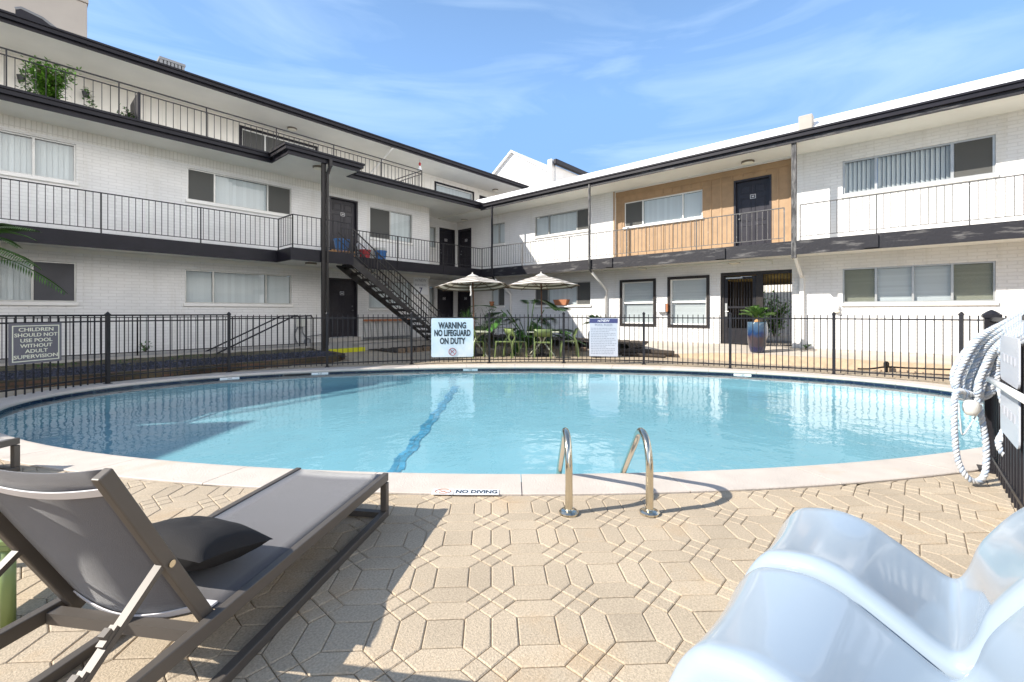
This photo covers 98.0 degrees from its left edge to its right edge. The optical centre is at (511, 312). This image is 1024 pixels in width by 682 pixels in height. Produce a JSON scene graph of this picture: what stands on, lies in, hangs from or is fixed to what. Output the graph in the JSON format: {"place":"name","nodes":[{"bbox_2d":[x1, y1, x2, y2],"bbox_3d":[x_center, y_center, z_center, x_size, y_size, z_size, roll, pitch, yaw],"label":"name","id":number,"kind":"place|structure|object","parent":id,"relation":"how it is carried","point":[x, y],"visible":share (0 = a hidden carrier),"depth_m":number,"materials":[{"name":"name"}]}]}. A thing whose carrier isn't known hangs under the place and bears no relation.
{"place":"outdoors","nodes":[
{"label":"outdoors","id":0,"kind":"place"},
{"bbox_2d":[0,0,88,37],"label":"concrete tower","id":1,"kind":"structure","parent":0,"point":[69,15],"depth_m":22.49,"materials":[{"name":"beige concrete"}]},
{"bbox_2d":[334,238,349,250],"bbox_3d":[-5.766,-2.250,15.064,0.551,0.420,0.551,0,0,41],"label":"drum","id":2,"kind":"object","parent":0,"point":[335,241],"visible":0.45,"depth_m":14.87,"materials":[{"name":"blue plastic"}]},
{"bbox_2d":[0,370,982,417],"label":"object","id":3,"kind":"structure","parent":0,"point":[777,380],"depth_m":8.72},
{"bbox_2d":[0,336,1016,681],"bbox_3d":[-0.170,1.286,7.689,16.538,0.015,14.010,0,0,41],"label":"paver deck","id":4,"kind":"structure","parent":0,"point":[686,555],"depth_m":2.15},
{"bbox_2d":[0,539,16,628],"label":"side table","id":5,"kind":"object","parent":4,"relation":"on","point":[8,596],"visible":0.07,"depth_m":1.80,"materials":[{"name":"green plastic"}]},
{"bbox_2d":[0,437,19,471],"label":"sun lounger","id":6,"kind":"object","parent":4,"relation":"on","point":[12,443],"visible":0.99,"depth_m":3.55,"materials":[{"name":"grey metal"}]},
{"bbox_2d":[0,348,320,372],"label":"planting bed","id":7,"kind":"object","parent":4,"relation":"on","point":[29,366],"visible":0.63,"depth_m":10.21,"materials":[{"name":"soil"}]},
{"bbox_2d":[0,223,67,293],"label":"palm tree","id":8,"kind":"object","parent":7,"relation":"on","point":[11,229],"visible":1,"depth_m":8.38,"materials":[{"name":"green plant"}]},
{"bbox_2d":[8,354,209,367],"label":"weeds","id":9,"kind":"object","parent":7,"relation":"on","point":[118,361],"visible":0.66,"depth_m":9.59,"materials":[{"name":"green plant"}]},
{"bbox_2d":[0,350,346,379],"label":"gravel","id":10,"kind":"structure","parent":7,"relation":"on","point":[120,367],"depth_m":9.51,"materials":[{"name":"grey gravel"}]},
{"bbox_2d":[206,315,313,353],"bbox_3d":[-6.845,0.580,12.184,0.940,1.000,2.430,0,0,41],"label":"handrail","id":11,"kind":"object","parent":7,"relation":"on","point":[269,328],"visible":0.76,"depth_m":12.44,"materials":[{"name":"black metal"}]},
{"bbox_2d":[0,351,344,389],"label":"brick edging","id":12,"kind":"object","parent":4,"relation":"on","point":[20,382],"visible":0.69,"depth_m":8.84,"materials":[{"name":"brown brick"}]},
{"bbox_2d":[0,467,388,681],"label":"sun lounger","id":13,"kind":"object","parent":4,"relation":"on","point":[74,542],"visible":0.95,"depth_m":1.46,"materials":[{"name":"grey fabric"}]},
{"bbox_2d":[152,516,271,570],"bbox_3d":[-1.280,0.914,1.770,0.480,0.173,0.350,0,-14,14],"label":"cushion","id":14,"kind":"object","parent":13,"relation":"on","point":[195,543],"visible":0.72,"depth_m":1.69,"materials":[{"name":"black fabric"}]},
{"bbox_2d":[0,334,482,365],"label":"walkway","id":15,"kind":"structure","parent":4,"relation":"on","point":[380,343],"depth_m":12.85,"materials":[{"name":"concrete"}]},
{"bbox_2d":[0,316,306,359],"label":"walkway railing","id":16,"kind":"object","parent":15,"relation":"on","point":[173,317],"visible":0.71,"depth_m":11.30,"materials":[{"name":"black metal"}]},
{"bbox_2d":[329,337,360,341],"bbox_3d":[-5.934,0.954,15.741,0.350,0.133,1.091,0,0,41],"label":"door step","id":17,"kind":"object","parent":15,"relation":"on","point":[346,339],"depth_m":15.60,"materials":[{"name":"concrete"}]},
{"bbox_2d":[364,319,409,339],"bbox_3d":[-4.728,0.630,17.081,0.062,0.740,2.172,0,0,41],"label":"railing","id":18,"kind":"object","parent":15,"relation":"on","point":[383,336],"visible":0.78,"depth_m":16.87,"materials":[{"name":"grey metal"}]},
{"bbox_2d":[0,9,528,357],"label":"apartment building","id":19,"kind":"structure","parent":4,"relation":"on","point":[190,193],"depth_m":12.72,"materials":[{"name":"paint"}]},
{"bbox_2d":[15,68,32,91],"bbox_3d":[-13.145,-5.976,12.083,0.355,1.182,0.497,0,0,73],"label":"wall pot","id":20,"kind":"object","parent":19,"relation":"attached to","point":[20,77],"depth_m":12.01,"materials":[{"name":"grey"}]},
{"bbox_2d":[14,6,54,26],"bbox_3d":[-13.400,-7.760,12.671,0.935,1.080,1.037,0,0,41],"label":"roof vent","id":21,"kind":"object","parent":19,"relation":"on","point":[22,11],"visible":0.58,"depth_m":12.22,"materials":[{"name":"grey metal"}]},
{"bbox_2d":[0,130,78,185],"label":"window","id":22,"kind":"structure","parent":19,"relation":"in","point":[21,155],"depth_m":10.30,"materials":[{"name":"metal"}]},
{"bbox_2d":[0,258,78,305],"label":"window","id":23,"kind":"structure","parent":19,"relation":"in","point":[16,287],"depth_m":10.27,"materials":[{"name":"glass"}]},
{"bbox_2d":[81,87,97,107],"bbox_3d":[-12.390,-6.033,13.022,0.386,1.134,0.351,0,0,-1],"label":"wall pot","id":24,"kind":"object","parent":19,"relation":"attached to","point":[85,93],"depth_m":12.98,"materials":[{"name":"grey"}]},
{"bbox_2d":[117,103,141,119],"bbox_3d":[-9.542,-4.816,11.079,0.543,0.604,0.504,0,0,26],"label":"shrub","id":25,"kind":"object","parent":19,"relation":"on","point":[129,115],"visible":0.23,"depth_m":11.00,"materials":[{"name":"green plant"}]},
{"bbox_2d":[130,92,140,119],"bbox_3d":[-9.518,-4.990,11.238,1.050,0.800,0.050,0,0,41],"label":"privacy board","id":26,"kind":"object","parent":19,"relation":"on","point":[138,106],"visible":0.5,"depth_m":10.91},
{"bbox_2d":[157,56,185,69],"bbox_3d":[-11.591,-7.760,15.037,1.010,1.140,0.704,0,0,41],"label":"rooftop unit","id":27,"kind":"object","parent":19,"relation":"on","point":[167,61],"visible":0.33,"depth_m":14.70,"materials":[{"name":"grey metal"}]},
{"bbox_2d":[183,269,292,306],"bbox_3d":[-8.205,-0.723,13.472,0.355,1.147,2.935,0,0,41],"label":"window","id":28,"kind":"structure","parent":19,"relation":"in","point":[216,288],"depth_m":13.37,"materials":[{"name":"glass"}]},
{"bbox_2d":[185,168,291,217],"bbox_3d":[-8.188,-3.584,13.491,0.355,1.084,2.884,0,0,41],"label":"window","id":29,"kind":"structure","parent":19,"relation":"in","point":[203,187],"depth_m":13.36,"materials":[{"name":"glass"}]},
{"bbox_2d":[239,125,317,151],"bbox_3d":[-8.971,-6.095,17.226,0.135,1.391,2.865,0,0,41],"label":"window","id":30,"kind":"structure","parent":19,"relation":"in","point":[247,138],"depth_m":16.68,"materials":[{"name":"grey glass"}]},
{"bbox_2d":[296,319,320,343],"bbox_3d":[-6.722,0.751,14.768,0.260,1.150,0.974,0,0,41],"label":"meter box","id":31,"kind":"object","parent":19,"relation":"attached to","point":[302,323],"visible":0.53,"depth_m":14.60,"materials":[{"name":"grey metal"}]},
{"bbox_2d":[329,196,357,256],"bbox_3d":[-6.030,-2.937,15.857,0.172,2.195,1.070,0,0,41],"label":"door","id":32,"kind":"structure","parent":19,"relation":"in","point":[340,209],"depth_m":15.88,"materials":[{"name":"paint"}]},
{"bbox_2d":[329,278,357,337],"bbox_3d":[-6.046,-0.155,15.840,0.172,2.080,1.091,0,0,41],"label":"door","id":33,"kind":"structure","parent":19,"relation":"in","point":[343,293],"depth_m":15.89,"materials":[{"name":"paint"}]},
{"bbox_2d":[360,249,370,257],"bbox_3d":[-5.161,-2.000,15.596,0.424,0.360,0.424,0,0,41],"label":"bucket","id":34,"kind":"object","parent":19,"relation":"on","point":[364,252],"visible":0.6,"depth_m":15.44,"materials":[{"name":"red plastic"}]},
{"bbox_2d":[375,250,386,258],"bbox_3d":[-4.757,-2.020,16.128,0.445,0.400,0.445,0,0,41],"label":"bucket","id":35,"kind":"object","parent":19,"relation":"on","point":[383,252],"visible":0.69,"depth_m":15.98,"materials":[{"name":"blue plastic"}]},
{"bbox_2d":[368,281,412,310],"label":"window","id":36,"kind":"structure","parent":19,"relation":"in","point":[374,305],"depth_m":17.24,"materials":[{"name":"glass"}]},
{"bbox_2d":[370,207,413,244],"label":"window","id":37,"kind":"structure","parent":19,"relation":"in","point":[382,221],"depth_m":17.26,"materials":[{"name":"glass"}]},
{"bbox_2d":[413,277,427,294],"bbox_3d":[-3.755,-1.087,18.270,0.024,0.720,0.724,0,0,41],"label":"building sign","id":38,"kind":"object","parent":19,"relation":"attached to","point":[420,285],"visible":1,"depth_m":18.29,"materials":[{"name":"white"}]},
{"bbox_2d":[429,286,435,308],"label":"window","id":39,"kind":"structure","parent":19,"relation":"in","point":[431,290],"depth_m":20.56,"materials":[{"name":"glass"}]},
{"bbox_2d":[430,227,436,249],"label":"window","id":40,"kind":"structure","parent":19,"relation":"in","point":[432,229],"depth_m":20.59,"materials":[{"name":"glass"}]},
{"bbox_2d":[437,289,452,316],"bbox_3d":[-3.205,-0.105,21.088,0.172,2.170,0.957,0,0,41],"label":"door","id":41,"kind":"structure","parent":19,"relation":"in","point":[444,298],"depth_m":21.16,"materials":[{"name":"paint"}]},
{"bbox_2d":[439,227,454,266],"bbox_3d":[-3.134,-2.900,21.169,0.172,2.119,0.945,0,0,41],"label":"door","id":42,"kind":"structure","parent":19,"relation":"in","point":[445,235],"depth_m":21.22,"materials":[{"name":"paint"}]},
{"bbox_2d":[434,181,473,199],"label":"window","id":43,"kind":"structure","parent":19,"relation":"in","point":[437,187],"depth_m":23.89,"materials":[{"name":"white glass"}]},
{"bbox_3d":[-10.633,-4.700,10.242,0.520,0.320,0.520,0,0,41],"label":"plant pot","id":44,"kind":"object","parent":19,"relation":"on","visible":0},
{"bbox_2d":[17,55,81,99],"bbox_3d":[-10.680,-5.181,10.273,1.019,1.259,1.032,0,0,41],"label":"potted shrub","id":45,"kind":"object","parent":44,"relation":"in","point":[45,81],"visible":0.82,"depth_m":10.11,"materials":[{"name":"green plant"}]},
{"bbox_2d":[328,347,364,352],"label":"painted kerb","id":46,"kind":"structure","parent":4,"relation":"on","point":[353,349],"depth_m":14.16,"materials":[{"name":"yellow paint"}]},
{"bbox_2d":[369,344,487,352],"bbox_3d":[-2.783,1.250,16.081,1.680,0.040,4.400,0,0,41],"label":"planting bed","id":47,"kind":"object","parent":4,"relation":"on","point":[394,349],"visible":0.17,"depth_m":15.02,"materials":[{"name":"soil"}]},
{"bbox_2d":[336,228,442,341],"bbox_3d":[-4.045,-0.672,15.575,0.940,3.904,3.930,0,0,41],"label":"outdoor staircase","id":48,"kind":"structure","parent":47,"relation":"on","point":[363,271],"depth_m":15.08,"materials":[{"name":"metal"}]},
{"bbox_2d":[459,308,477,319],"bbox_3d":[-1.457,0.509,14.594,0.830,1.345,0.923,0,0,41],"label":"dracaena","id":49,"kind":"object","parent":4,"relation":"on","point":[468,313],"visible":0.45,"depth_m":14.56,"materials":[{"name":"green plant"}]},
{"bbox_2d":[435,272,506,355],"bbox_3d":[-1.161,0.053,13.195,2.096,2.492,2.089,0,0,-36],"label":"patio umbrella","id":50,"kind":"object","parent":4,"relation":"on","point":[474,282],"visible":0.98,"depth_m":13.43,"materials":[{"name":"beige fabric"}]},
{"bbox_2d":[472,329,484,357],"bbox_3d":[-1.128,0.871,12.691,0.490,0.822,0.557,0,0,35],"label":"garden chair","id":51,"kind":"object","parent":4,"relation":"on","point":[474,334],"visible":0.48,"depth_m":12.42,"materials":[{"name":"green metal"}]},
{"bbox_2d":[473,326,487,351],"bbox_3d":[-1.047,0.871,14.605,0.490,0.822,0.557,0,0,5],"label":"garden chair","id":52,"kind":"object","parent":4,"relation":"on","point":[484,337],"visible":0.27,"depth_m":14.71,"materials":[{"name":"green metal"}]},
{"bbox_2d":[473,330,490,356],"bbox_3d":[-1.089,0.923,13.050,0.900,0.741,0.900,0,0,-6],"label":"patio table","id":53,"kind":"object","parent":4,"relation":"on","point":[482,332],"visible":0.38,"depth_m":12.86,"materials":[{"name":"grey"}]},
{"bbox_2d":[475,321,492,347],"bbox_3d":[-0.976,0.698,14.395,0.892,1.070,0.613,0,0,7],"label":"shrub","id":54,"kind":"object","parent":4,"relation":"on","point":[482,337],"visible":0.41,"depth_m":14.39,"materials":[{"name":"green plant"}]},
{"bbox_2d":[477,303,500,347],"bbox_3d":[-0.716,0.430,14.765,0.919,1.504,0.844,0,0,0],"label":"climbing shrub","id":55,"kind":"object","parent":4,"relation":"on","point":[491,337],"visible":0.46,"depth_m":14.76,"materials":[{"name":"green plant"}]},
{"bbox_2d":[0,373,982,474],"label":"pool basin","id":56,"kind":"object","parent":4,"relation":"in","point":[496,424],"visible":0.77,"depth_m":6.84,"materials":[{"name":"liquid"}]},
{"bbox_2d":[387,387,457,471],"bbox_3d":[-1.297,1.732,6.972,0.215,0.189,5.850,0,0,1],"label":"pool floor line","id":57,"kind":"object","parent":56,"relation":"on","point":[401,462],"visible":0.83,"depth_m":6.32,"materials":[{"name":"tile"}]},
{"bbox_2d":[0,369,982,494],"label":"pool tile band","id":58,"kind":"object","parent":56,"relation":"attached to","point":[12,410],"visible":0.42,"depth_m":9.01,"materials":[{"name":"tile"}]},
{"bbox_2d":[0,364,982,495],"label":"pool coping","id":59,"kind":"object","parent":4,"relation":"on","point":[33,454],"visible":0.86,"depth_m":3.54,"materials":[{"name":"white concrete"}]},
{"bbox_2d":[431,489,498,494],"bbox_3d":[-0.327,1.264,3.134,0.470,0.007,0.092,0,0,1],"label":"no diving sign","id":60,"kind":"object","parent":59,"relation":"on","point":[466,491],"visible":1,"depth_m":3.12,"materials":[{"name":"white"}]},
{"bbox_2d":[0,312,1006,397],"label":"pool fence","id":61,"kind":"object","parent":4,"relation":"on","point":[108,321],"visible":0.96,"depth_m":9.28,"materials":[{"name":"black metal"}]},
{"bbox_2d":[8,322,61,365],"bbox_3d":[-7.282,0.471,6.809,0.016,0.613,0.680,0,0,7],"label":"children sign","id":62,"kind":"object","parent":61,"relation":"attached to","point":[29,343],"visible":1,"depth_m":6.78,"materials":[{"name":"metal"}]},
{"bbox_2d":[431,318,472,356],"bbox_3d":[-1.480,0.631,11.058,1.041,0.966,0.023,0,0,-7],"label":"warning sign","id":63,"kind":"object","parent":61,"relation":"attached to","point":[451,337],"visible":1,"depth_m":11.06,"materials":[{"name":"white"}]},
{"bbox_2d":[589,318,617,356],"bbox_3d":[2.267,0.620,11.011,0.694,0.946,0.014,0,0,9],"label":"rules sign","id":64,"kind":"object","parent":61,"relation":"attached to","point":[603,336],"visible":1,"depth_m":11.01,"materials":[{"name":"grey"}]},
{"bbox_2d":[494,328,513,357],"bbox_3d":[-0.234,0.871,12.709,0.557,0.822,0.490,0,0,-2],"label":"garden chair","id":65,"kind":"object","parent":4,"relation":"on","point":[503,341],"visible":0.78,"depth_m":12.47,"materials":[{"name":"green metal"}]},
{"bbox_2d":[503,328,527,356],"bbox_3d":[0.091,0.871,12.698,0.557,0.822,0.490,0,0,-28],"label":"garden chair","id":66,"kind":"object","parent":4,"relation":"on","point":[507,331],"visible":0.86,"depth_m":12.61,"materials":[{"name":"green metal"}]},
{"bbox_2d":[470,299,585,355],"bbox_3d":[0.642,0.459,14.225,3.465,1.763,3.954,0,0,21],"label":"philodendron","id":67,"kind":"object","parent":4,"relation":"on","point":[520,332],"visible":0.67,"depth_m":13.72,"materials":[{"name":"green plant"}]},
{"bbox_2d":[504,272,579,356],"bbox_3d":[0.859,0.045,13.070,2.095,2.487,2.094,0,0,-8],"label":"patio umbrella","id":68,"kind":"object","parent":4,"relation":"on","point":[541,281],"visible":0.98,"depth_m":13.03,"materials":[{"name":"white fabric"}]},
{"bbox_2d":[526,330,558,356],"bbox_3d":[0.879,0.923,13.000,0.900,0.741,0.900,0,0,-2],"label":"patio table","id":69,"kind":"object","parent":4,"relation":"on","point":[553,331],"visible":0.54,"depth_m":12.84,"materials":[{"name":"grey"}]},
{"bbox_2d":[534,329,551,358],"bbox_3d":[0.852,0.871,12.334,0.490,0.822,0.557,0,0,3],"label":"garden chair","id":70,"kind":"object","parent":4,"relation":"on","point":[543,333],"visible":0.94,"depth_m":12.12,"materials":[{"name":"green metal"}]},
{"bbox_2d":[473,334,647,348],"bbox_3d":[1.596,1.040,16.593,7.200,0.159,1.730,0,0,41],"label":"planting bed","id":71,"kind":"object","parent":4,"relation":"on","point":[638,344],"visible":0.27,"depth_m":14.93,"materials":[{"name":"soil"}]},
{"bbox_2d":[560,328,578,356],"bbox_3d":[1.654,0.871,12.892,0.557,0.822,0.490,0,0,2],"label":"garden chair","id":72,"kind":"object","parent":4,"relation":"on","point":[573,336],"visible":0.89,"depth_m":12.88,"materials":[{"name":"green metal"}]},
{"bbox_2d":[556,427,659,517],"bbox_3d":[0.619,1.256,3.284,0.637,0.950,1.032,0,0,0],"label":"pool ladder","id":73,"kind":"object","parent":4,"relation":"attached to","point":[568,510],"visible":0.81,"depth_m":2.82,"materials":[{"name":"silver metal"}]},
{"bbox_2d":[621,353,665,357],"bbox_3d":[3.741,1.224,12.680,1.227,0.112,0.105,0,0,29],"label":"timber","id":74,"kind":"object","parent":4,"relation":"on","point":[646,355],"visible":0.83,"depth_m":12.64,"materials":[{"name":"wood"}]},
{"bbox_2d":[618,348,673,355],"bbox_3d":[3.826,1.168,13.004,1.738,0.204,0.189,0,0,30],"label":"timber","id":75,"kind":"object","parent":4,"relation":"on","point":[662,352],"visible":0.57,"depth_m":12.86,"materials":[{"name":"wood"}]},
{"bbox_2d":[484,334,957,363],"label":"walkway","id":76,"kind":"structure","parent":4,"relation":"on","point":[692,346],"depth_m":11.71,"materials":[{"name":"concrete"}]},
{"bbox_2d":[739,304,774,352],"bbox_3d":[6.510,0.426,11.758,0.923,1.257,1.010,0,0,41],"label":"potted sago","id":77,"kind":"object","parent":76,"relation":"on","point":[756,311],"visible":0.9,"depth_m":11.53,"materials":[{"name":"ceramic"}]},
{"bbox_2d":[494,344,950,375],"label":"kerb","id":78,"kind":"structure","parent":4,"relation":"on","point":[746,357],"depth_m":10.41,"materials":[{"name":"beige concrete"}]},
{"bbox_2d":[438,69,1023,354],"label":"apartment building","id":79,"kind":"structure","parent":4,"relation":"on","point":[808,202],"depth_m":11.87,"materials":[{"name":"paint"}]},
{"bbox_2d":[458,228,470,267],"bbox_3d":[-2.208,-2.906,21.279,0.922,2.133,0.172,0,0,41],"label":"door","id":80,"kind":"structure","parent":79,"relation":"in","point":[464,235],"depth_m":21.33,"materials":[{"name":"paint"}]},
{"bbox_2d":[458,291,470,316],"bbox_3d":[-2.233,-0.113,21.301,0.902,2.186,0.172,0,0,41],"label":"door","id":81,"kind":"structure","parent":79,"relation":"in","point":[464,298],"depth_m":21.42,"materials":[{"name":"paint"}]},
{"bbox_2d":[490,222,504,246],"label":"window","id":82,"kind":"structure","parent":79,"relation":"in","point":[498,229],"depth_m":19.85,"materials":[{"name":"glass"}]},
{"bbox_2d":[490,288,504,307],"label":"window","id":83,"kind":"structure","parent":79,"relation":"in","point":[497,295],"depth_m":19.81,"materials":[{"name":"metal"}]},
{"bbox_2d":[533,208,587,238],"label":"window","id":84,"kind":"structure","parent":79,"relation":"in","point":[575,221],"depth_m":17.62,"materials":[{"name":"glass"}]},
{"bbox_2d":[553,299,569,304],"bbox_3d":[1.940,-0.385,17.484,0.658,0.220,0.220,0,0,41],"label":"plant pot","id":85,"kind":"object","parent":79,"relation":"on","point":[562,302],"visible":0.93,"depth_m":17.35,"materials":[{"name":"ceramic"}]},
{"bbox_2d":[534,281,590,307],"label":"window","id":86,"kind":"structure","parent":79,"relation":"in","point":[579,296],"depth_m":17.35,"materials":[{"name":"glass"}]},
{"bbox_2d":[620,278,655,325],"bbox_3d":[4.430,-0.329,15.484,1.326,1.636,0.335,0,0,41],"label":"window","id":87,"kind":"structure","parent":79,"relation":"in","point":[639,295],"depth_m":15.47,"materials":[{"name":"white glass"}]},
{"bbox_2d":[657,303,667,311],"bbox_3d":[4.976,-0.149,14.717,0.360,0.300,0.140,0,0,41],"label":"mail box","id":88,"kind":"object","parent":79,"relation":"attached to","point":[662,307],"visible":1,"depth_m":14.64,"materials":[{"name":"white metal"}]},
{"bbox_2d":[623,189,703,229],"bbox_3d":[5.085,-3.450,15.025,2.770,1.079,0.355,0,0,41],"label":"window","id":89,"kind":"structure","parent":79,"relation":"in","point":[685,206],"depth_m":14.96,"materials":[{"name":"glass"}]},
{"bbox_2d":[667,275,709,327],"bbox_3d":[5.723,-0.334,14.341,1.324,1.666,0.335,0,0,41],"label":"window","id":90,"kind":"structure","parent":79,"relation":"in","point":[690,296],"depth_m":14.32,"materials":[{"name":"white glass"}]},
{"bbox_2d":[734,281,752,327],"bbox_3d":[7.552,-0.020,14.441,0.612,2.000,0.080,0,0,41],"label":"door","id":91,"kind":"structure","parent":79,"relation":"attached to","point":[748,293],"depth_m":14.43,"materials":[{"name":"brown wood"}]},
{"bbox_2d":[741,159,754,164],"bbox_3d":[6.777,-4.297,12.781,0.340,0.082,0.340,0,0,41],"label":"ceiling light","id":92,"kind":"object","parent":79,"relation":"attached to","point":[748,162],"visible":1,"depth_m":12.69,"materials":[{"name":"white glass"}]},
{"bbox_2d":[734,174,771,245],"bbox_3d":[7.123,-2.900,13.157,1.004,2.119,0.172,0,0,41],"label":"door","id":93,"kind":"structure","parent":79,"relation":"in","point":[755,193],"depth_m":13.17,"materials":[{"name":"paint"}]},
{"bbox_2d":[721,269,791,345],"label":"passage gate","id":94,"kind":"structure","parent":79,"relation":"attached to","point":[757,277],"depth_m":13.18,"materials":[{"name":"brown metal"}]},
{"bbox_2d":[840,134,998,197],"bbox_3d":[9.720,-3.494,10.791,2.800,1.079,0.355,0,0,41],"label":"window","id":95,"kind":"structure","parent":79,"relation":"in","point":[972,159],"depth_m":10.68,"materials":[{"name":"glass"}]},
{"bbox_2d":[840,261,998,305],"bbox_3d":[9.667,-0.645,10.730,2.800,0.980,0.193,0,0,41],"label":"window","id":96,"kind":"structure","parent":79,"relation":"in","point":[966,283],"depth_m":10.66,"materials":[{"name":"glass"}]},
{"bbox_2d":[764,284,791,332],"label":"wall","id":97,"kind":"structure","parent":4,"relation":"on","point":[767,289],"depth_m":20.84,"materials":[{"name":"paint"}]},
{"bbox_2d":[668,567,1023,681],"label":"wave lounger","id":98,"kind":"object","parent":4,"relation":"on","point":[776,625],"visible":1,"depth_m":1.17,"materials":[{"name":"white plastic"}]},
{"bbox_2d":[744,507,1023,678],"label":"wave lounger","id":99,"kind":"object","parent":4,"relation":"on","point":[942,622],"visible":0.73,"depth_m":1.45,"materials":[{"name":"white plastic"}]},
{"bbox_2d":[858,361,950,371],"bbox_3d":[8.364,1.165,9.183,1.946,0.230,0.100,0,0,41],"label":"garden pipe","id":100,"kind":"object","parent":4,"relation":"on","point":[887,366],"visible":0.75,"depth_m":9.45,"materials":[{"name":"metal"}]},
{"bbox_2d":[976,310,1023,510],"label":"side fence","id":101,"kind":"object","parent":4,"relation":"on","point":[1007,468],"visible":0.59,"depth_m":3.05,"materials":[{"name":"black metal"}]},
{"bbox_2d":[949,308,1023,483],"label":"rope coil","id":102,"kind":"object","parent":101,"relation":"hanging from","point":[976,363],"visible":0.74,"depth_m":3.26,"materials":[{"name":"grey fabric"}]},
{"bbox_2d":[962,400,980,415],"bbox_3d":[3.399,0.701,3.298,0.096,0.115,0.198,0,0,41],"label":"rope float","id":103,"kind":"object","parent":102,"relation":"hanging from","point":[971,407],"visible":1,"depth_m":3.23,"materials":[{"name":"white plastic"}]},
{"bbox_2d":[986,377,1023,403],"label":"rescue pole","id":104,"kind":"object","parent":101,"relation":"attached to","point":[1014,393],"visible":1,"depth_m":2.47,"materials":[{"name":"white plastic"}]},
{"bbox_2d":[1000,335,1020,388],"bbox_3d":[3.055,0.295,2.730,0.015,0.290,0.620,0,0,41],"label":"notice board","id":105,"kind":"object","parent":101,"relation":"attached to","point":[1010,360],"visible":1,"depth_m":2.67,"materials":[{"name":"grey plastic"}]},
{"bbox_2d":[1000,390,1020,448],"bbox_3d":[3.055,0.630,2.730,0.015,0.300,0.620,0,0,41],"label":"notice board","id":106,"kind":"object","parent":101,"relation":"attached to","point":[1010,415],"visible":0.89,"depth_m":2.66,"materials":[{"name":"grey plastic"}]},
{"bbox_2d":[492,150,587,273],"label":"gabled house","id":107,"kind":"structure","parent":0,"point":[520,168],"depth_m":30.97,"materials":[{"name":"paint"}]},
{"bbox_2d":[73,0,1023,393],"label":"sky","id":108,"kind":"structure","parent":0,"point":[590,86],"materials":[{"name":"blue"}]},
{"bbox_2d":[725,333,941,354],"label":"passage path","id":109,"kind":"structure","parent":0,"point":[784,339],"depth_m":14.88,"materials":[{"name":"concrete"}]},
{"bbox_2d":[764,290,791,335],"bbox_3d":[10.661,-0.048,18.043,1.419,2.280,2.174,0,0,-26],"label":"cactus","id":110,"kind":"object","parent":109,"relation":"on","point":[782,310],"visible":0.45,"depth_m":17.88,"materials":[{"name":"green plant"}]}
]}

